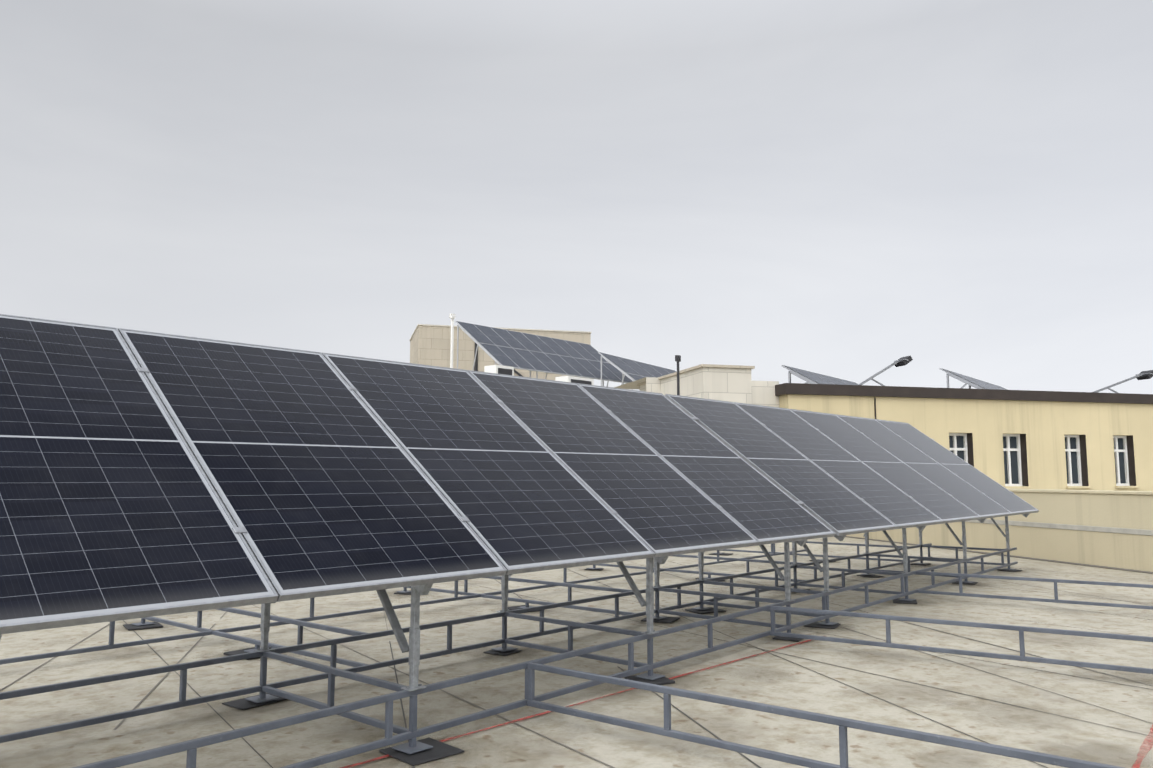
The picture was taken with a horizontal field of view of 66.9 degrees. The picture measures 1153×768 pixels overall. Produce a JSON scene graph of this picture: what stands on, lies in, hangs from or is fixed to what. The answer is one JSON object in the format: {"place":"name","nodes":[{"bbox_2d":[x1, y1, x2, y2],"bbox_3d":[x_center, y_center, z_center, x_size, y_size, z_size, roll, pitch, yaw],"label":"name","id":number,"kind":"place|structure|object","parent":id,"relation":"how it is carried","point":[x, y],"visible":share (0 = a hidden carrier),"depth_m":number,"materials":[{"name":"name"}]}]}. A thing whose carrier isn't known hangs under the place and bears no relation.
{"place":"outdoors","nodes":[
{"label":"outdoors","id":0,"kind":"place"},
{"bbox_2d":[0,537,1152,767],"bbox_3d":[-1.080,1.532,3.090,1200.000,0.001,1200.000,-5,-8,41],"label":"roof deck","id":1,"kind":"structure","parent":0,"point":[792,685],"depth_m":5.17,"materials":[{"name":"beige concrete"}]},
{"bbox_2d":[0,541,1152,767],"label":"base frame","id":2,"kind":"object","parent":1,"relation":"on","point":[414,751],"visible":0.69,"depth_m":5.17,"materials":[{"name":"grey paint"}]},
{"bbox_2d":[0,367,806,690],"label":"support bracket","id":3,"kind":"object","parent":2,"relation":"on","point":[652,569],"visible":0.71,"depth_m":4.67,"materials":[{"name":"metal"}]},
{"bbox_2d":[0,314,277,633],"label":"solar panel","id":4,"kind":"object","parent":3,"relation":"attached to","point":[112,507],"visible":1,"depth_m":3.23,"materials":[{"name":"black glass"}]},
{"bbox_2d":[118,328,506,601],"bbox_3d":[-1.308,0.303,4.195,1.624,1.190,1.147,-5,-8,41],"label":"solar panel","id":5,"kind":"object","parent":3,"relation":"attached to","point":[322,484],"visible":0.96,"depth_m":4.03,"materials":[{"name":"black glass"}]},
{"bbox_2d":[322,353,654,574],"bbox_3d":[-0.546,0.394,5.057,1.624,1.190,1.147,-5,-8,41],"label":"solar panel","id":6,"kind":"object","parent":3,"relation":"attached to","point":[517,493],"visible":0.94,"depth_m":4.92,"materials":[{"name":"black glass"}]},
{"bbox_2d":[467,370,758,557],"bbox_3d":[0.216,0.484,5.919,1.624,1.190,1.147,-5,-8,41],"label":"solar panel","id":7,"kind":"object","parent":3,"relation":"attached to","point":[657,503],"visible":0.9,"depth_m":5.80,"materials":[{"name":"black glass"}]},
{"bbox_2d":[577,383,835,544],"bbox_3d":[0.978,0.575,6.781,1.624,1.190,1.147,-5,-8,41],"label":"solar panel","id":8,"kind":"object","parent":3,"relation":"attached to","point":[761,508],"visible":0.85,"depth_m":6.68,"materials":[{"name":"black glass"}]},
{"bbox_2d":[694,417,1029,592],"bbox_3d":[3.250,1.143,9.422,1.550,1.556,5.883,-5,-8,41],"label":"support bracket","id":9,"kind":"object","parent":2,"relation":"on","point":[825,569],"visible":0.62,"depth_m":8.40,"materials":[{"name":"metal"}]},
{"bbox_2d":[665,394,897,535],"bbox_3d":[1.776,0.670,7.684,1.624,1.190,1.147,-5,-8,41],"label":"solar panel","id":10,"kind":"object","parent":9,"relation":"attached to","point":[834,505],"visible":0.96,"depth_m":7.58,"materials":[{"name":"black glass"}]},
{"bbox_2d":[734,402,943,528],"bbox_3d":[2.538,0.761,8.546,1.624,1.190,1.147,-5,-8,41],"label":"solar panel","id":11,"kind":"object","parent":9,"relation":"attached to","point":[891,502],"visible":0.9,"depth_m":8.47,"materials":[{"name":"black glass"}]},
{"bbox_2d":[790,409,980,523],"bbox_3d":[3.300,0.852,9.408,1.624,1.190,1.147,-5,-8,41],"label":"solar panel","id":12,"kind":"object","parent":9,"relation":"attached to","point":[936,500],"visible":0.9,"depth_m":9.34,"materials":[{"name":"black glass"}]},
{"bbox_2d":[835,414,1012,518],"bbox_3d":[4.062,0.943,10.270,1.624,1.190,1.147,-5,-8,41],"label":"solar panel","id":13,"kind":"object","parent":9,"relation":"attached to","point":[968,495],"visible":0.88,"depth_m":10.21,"materials":[{"name":"black glass"}]},
{"bbox_2d":[875,419,1038,514],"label":"solar panel","id":14,"kind":"object","parent":9,"relation":"attached to","point":[1001,495],"visible":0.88,"depth_m":11.08,"materials":[{"name":"black glass"}]},
{"bbox_2d":[0,539,1152,767],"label":"roof seams","id":15,"kind":"object","parent":1,"relation":"on","point":[652,691],"visible":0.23,"depth_m":5.26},
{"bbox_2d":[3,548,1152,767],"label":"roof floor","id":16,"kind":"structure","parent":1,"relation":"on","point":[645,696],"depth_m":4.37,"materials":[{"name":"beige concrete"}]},
{"bbox_2d":[409,313,754,403],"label":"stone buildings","id":17,"kind":"structure","parent":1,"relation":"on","point":[433,345],"depth_m":38.04,"materials":[{"name":"white"}]},
{"bbox_2d":[455,321,675,389],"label":"solar panel array","id":18,"kind":"object","parent":17,"relation":"attached to","point":[523,351],"visible":0.46,"depth_m":42.00,"materials":[{"name":"blue"}]},
{"bbox_2d":[341,640,1152,767],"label":"chalk lines","id":19,"kind":"object","parent":1,"relation":"on","point":[538,714],"visible":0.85,"depth_m":4.26,"materials":[{"name":"red"}]},
{"bbox_2d":[614,377,1152,490],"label":"yellow building","id":20,"kind":"structure","parent":1,"relation":"on","point":[1024,439],"depth_m":21.05,"materials":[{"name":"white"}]},
{"bbox_2d":[782,356,1152,392],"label":"rooftop equipment","id":21,"kind":"object","parent":20,"relation":"on","point":[810,377],"visible":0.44,"depth_m":22.86,"materials":[{"name":"metal"}]},
{"bbox_2d":[845,489,1152,573],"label":"parapet","id":22,"kind":"structure","parent":1,"relation":"on","point":[1108,529],"depth_m":12.00,"materials":[{"name":"paint"}]},
{"bbox_2d":[0,0,1152,393],"label":"sky","id":23,"kind":"structure","parent":0,"point":[847,190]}
]}

